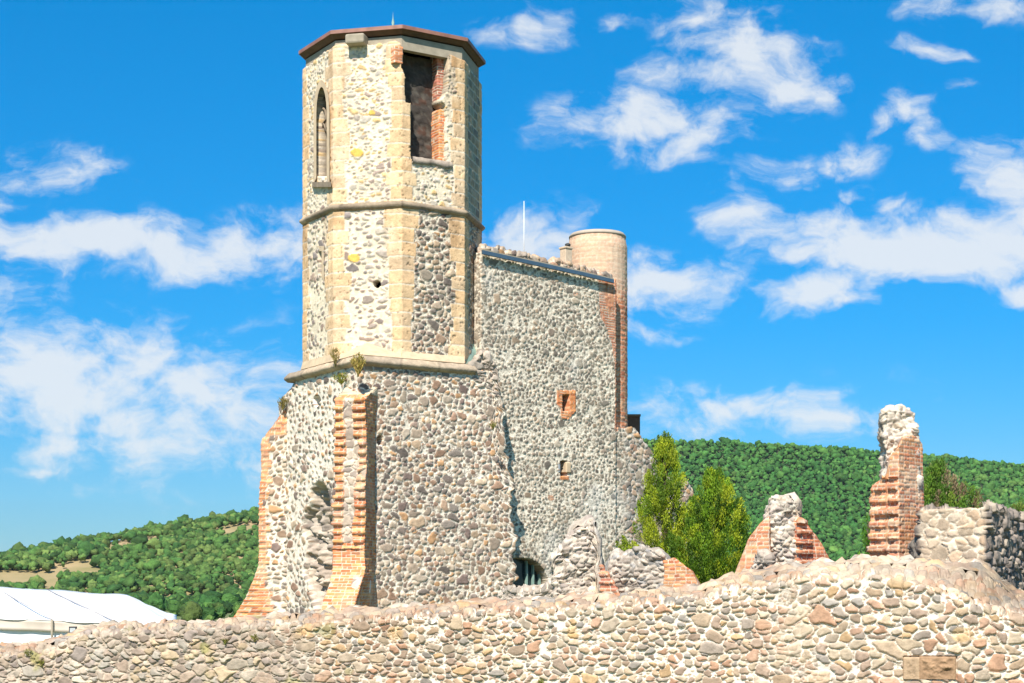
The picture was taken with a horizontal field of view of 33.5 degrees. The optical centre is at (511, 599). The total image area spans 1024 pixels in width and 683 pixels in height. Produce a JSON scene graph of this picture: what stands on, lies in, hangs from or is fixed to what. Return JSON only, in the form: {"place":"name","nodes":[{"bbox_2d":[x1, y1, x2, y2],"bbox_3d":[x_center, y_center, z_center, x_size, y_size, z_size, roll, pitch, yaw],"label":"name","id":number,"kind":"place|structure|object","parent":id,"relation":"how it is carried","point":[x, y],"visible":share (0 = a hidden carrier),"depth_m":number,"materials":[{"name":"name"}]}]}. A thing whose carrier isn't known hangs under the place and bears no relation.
{"place":"outdoors","nodes":[
{"label":"outdoors","id":0,"kind":"place"},
{"bbox_2d":[69,626,76,632],"bbox_3d":[-14.887,1.299,57.648,0.260,0.802,0.125,0,0,0],"label":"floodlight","id":1,"kind":"object","parent":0,"point":[72,628],"visible":0.41,"depth_m":57.60,"materials":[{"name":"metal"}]},
{"bbox_2d":[0,520,258,596],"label":"hill","id":2,"kind":"structure","parent":0,"point":[49,577],"depth_m":774.39,"materials":[{"name":"soil"}]},
{"bbox_2d":[0,506,258,620],"bbox_3d":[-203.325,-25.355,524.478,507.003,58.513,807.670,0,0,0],"label":"forest","id":3,"kind":"object","parent":2,"relation":"on","point":[202,561],"visible":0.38,"depth_m":760.30,"materials":[{"name":"green plant"}]},
{"bbox_2d":[165,611,231,620],"bbox_3d":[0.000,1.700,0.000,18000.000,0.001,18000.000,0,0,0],"label":"ground","id":4,"kind":"structure","parent":0,"point":[226,616],"depth_m":175.16,"materials":[{"name":"green plant"}]},
{"bbox_2d":[0,587,176,642],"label":"marquee","id":5,"kind":"object","parent":4,"relation":"on","point":[27,615],"visible":0.64,"depth_m":59.75,"materials":[{"name":"white fabric"}]},
{"bbox_2d":[497,575,552,600],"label":"ruined wall","id":6,"kind":"structure","parent":4,"relation":"on","point":[508,592],"depth_m":39.17,"materials":[{"name":"grey stone"}]},
{"bbox_2d":[549,515,604,598],"bbox_3d":[1.542,-0.088,38.486,1.539,3.711,1.225,0,0,11],"label":"stone stump","id":7,"kind":"object","parent":4,"relation":"on","point":[576,559],"visible":0.29,"depth_m":38.07,"materials":[{"name":"grey stone"}]},
{"bbox_2d":[473,229,698,585],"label":"castle keep","id":8,"kind":"structure","parent":4,"relation":"on","point":[551,334],"depth_m":48.17,"materials":[{"name":"stone"}]},
{"bbox_2d":[513,559,540,585],"bbox_3d":[0.415,-0.646,47.724,1.919,1.404,0.160,0,0,-40],"label":"cellar window","id":9,"kind":"structure","parent":8,"relation":"in","point":[527,575],"depth_m":47.64,"materials":[{"name":"black metal"}]},
{"bbox_2d":[558,462,570,472],"bbox_3d":[1.424,-3.769,48.498,0.494,0.602,0.915,0,0,0],"label":"window","id":10,"kind":"structure","parent":8,"relation":"in","point":[565,467],"depth_m":48.26,"materials":[{"name":"stone"}]},
{"bbox_2d":[598,564,619,595],"bbox_3d":[2.217,0.457,36.783,0.595,2.486,0.501,0,0,24],"label":"brick fragment","id":11,"kind":"object","parent":4,"relation":"on","point":[606,582],"visible":0.15,"depth_m":36.63,"materials":[{"name":"red brick"}]},
{"bbox_2d":[627,414,640,434],"bbox_3d":[3.824,-2.098,54.005,0.520,7.596,0.150,0,0,0],"label":"timber screen","id":12,"kind":"object","parent":4,"relation":"on","point":[633,420],"visible":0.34,"depth_m":53.98,"materials":[{"name":"brown wood"}]},
{"bbox_2d":[605,544,699,593],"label":"wall","id":13,"kind":"structure","parent":4,"relation":"on","point":[641,566],"depth_m":36.62,"materials":[{"name":"grey stone"}]},
{"bbox_2d":[615,430,701,574],"bbox_3d":[3.755,-1.220,41.485,2.443,5.844,2.373,0,0,-32],"label":"conifer","id":14,"kind":"object","parent":4,"relation":"on","point":[656,497],"visible":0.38,"depth_m":41.31,"materials":[{"name":"green plant"}]},
{"bbox_2d":[666,465,750,583],"bbox_3d":[4.826,-0.744,39.961,2.520,4.892,2.629,0,0,0],"label":"conifer","id":15,"kind":"object","parent":4,"relation":"on","point":[715,516],"visible":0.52,"depth_m":39.63,"materials":[{"name":"green plant"}]},
{"bbox_2d":[857,515,869,554],"bbox_3d":[7.955,-0.118,37.983,0.784,3.642,0.776,0,0,31],"label":"shrub","id":16,"kind":"object","parent":4,"relation":"on","point":[865,533],"visible":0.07,"depth_m":37.98,"materials":[{"name":"green plant"}]},
{"bbox_2d":[866,404,923,558],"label":"ruined pier","id":17,"kind":"structure","parent":4,"relation":"on","point":[896,500],"depth_m":33.30,"materials":[{"name":"red brick"}]},
{"bbox_2d":[923,457,971,507],"bbox_3d":[9.143,-0.688,36.505,1.654,4.781,1.665,0,0,37],"label":"juniper","id":18,"kind":"object","parent":4,"relation":"on","point":[936,480],"visible":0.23,"depth_m":36.28,"materials":[{"name":"green plant"}]},
{"bbox_2d":[914,499,1023,589],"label":"corner wall","id":19,"kind":"structure","parent":4,"relation":"on","point":[990,534],"depth_m":32.01,"materials":[{"name":"grey stone"}]},
{"bbox_2d":[1010,501,1023,512],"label":"weed","id":20,"kind":"object","parent":19,"relation":"on","point":[1017,506],"visible":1,"depth_m":32.37,"materials":[{"name":"green plant"}]},
{"bbox_2d":[949,478,989,507],"bbox_3d":[9.814,-0.473,37.051,1.446,4.352,1.502,0,0,0],"label":"juniper","id":21,"kind":"object","parent":4,"relation":"on","point":[972,498],"visible":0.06,"depth_m":36.86,"materials":[{"name":"green plant"}]},
{"bbox_2d":[234,19,518,616],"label":"church tower","id":22,"kind":"structure","parent":0,"point":[387,480],"depth_m":45.01,"materials":[{"name":"stone"}]},
{"bbox_2d":[277,396,288,410],"bbox_3d":[-6.338,-5.465,47.197,0.370,0.481,0.236,0,0,0],"label":"weed","id":23,"kind":"object","parent":22,"relation":"on","point":[283,401],"visible":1,"depth_m":47.17,"materials":[{"name":"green plant"}]},
{"bbox_2d":[312,80,330,186],"bbox_3d":[-5.142,-12.471,45.837,0.400,3.137,2.013,0,0,-32],"label":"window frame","id":24,"kind":"structure","parent":22,"relation":"in","point":[321,83],"depth_m":45.74,"materials":[{"name":"stone"}]},
{"bbox_2d":[329,346,339,366],"bbox_3d":[-4.614,-6.340,44.298,0.285,0.571,0.208,0,0,-25],"label":"weed","id":25,"kind":"object","parent":22,"relation":"on","point":[334,356],"visible":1,"depth_m":44.28,"materials":[{"name":"beige plant"}]},
{"bbox_2d":[331,372,349,384],"bbox_3d":[-4.454,-5.741,44.005,0.503,0.404,0.298,0,0,0],"label":"weed","id":26,"kind":"object","parent":22,"relation":"on","point":[339,379],"visible":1,"depth_m":43.97,"materials":[{"name":"green plant"}]},
{"bbox_2d":[350,352,365,376],"bbox_3d":[-3.908,-5.969,43.101,0.438,0.677,0.267,0,0,-20],"label":"weed","id":27,"kind":"object","parent":22,"relation":"on","point":[358,365],"visible":1,"depth_m":43.06,"materials":[{"name":"yellow plant"}]},
{"bbox_2d":[0,554,1023,682],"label":"foreground wall","id":28,"kind":"structure","parent":0,"point":[867,618],"depth_m":30.73,"materials":[{"name":"beige stone"}]},
{"bbox_2d":[23,649,32,655],"bbox_3d":[-9.412,1.016,33.031,0.207,0.192,0.139,0,0,0],"label":"weed","id":29,"kind":"object","parent":28,"relation":"on","point":[27,652],"visible":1,"depth_m":33.02,"materials":[{"name":"beige plant"}]},
{"bbox_2d":[0,0,1023,551],"label":"sky","id":30,"kind":"structure","parent":0,"point":[818,205],"materials":[{"name":"blue"}]},
{"bbox_2d":[735,492,828,573],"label":"ruined buttress","id":31,"kind":"structure","parent":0,"point":[781,533],"depth_m":33.58,"materials":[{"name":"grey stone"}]},
{"bbox_2d":[652,446,1023,558],"bbox_3d":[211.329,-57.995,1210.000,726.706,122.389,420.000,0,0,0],"label":"hill","id":32,"kind":"structure","parent":0,"point":[813,492],"depth_m":1246.45,"materials":[{"name":"green plant"}]},
{"bbox_2d":[642,437,1023,575],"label":"forest","id":33,"kind":"object","parent":32,"relation":"on","point":[865,464],"visible":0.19,"depth_m":1240.52,"materials":[{"name":"green plant"}]}
]}

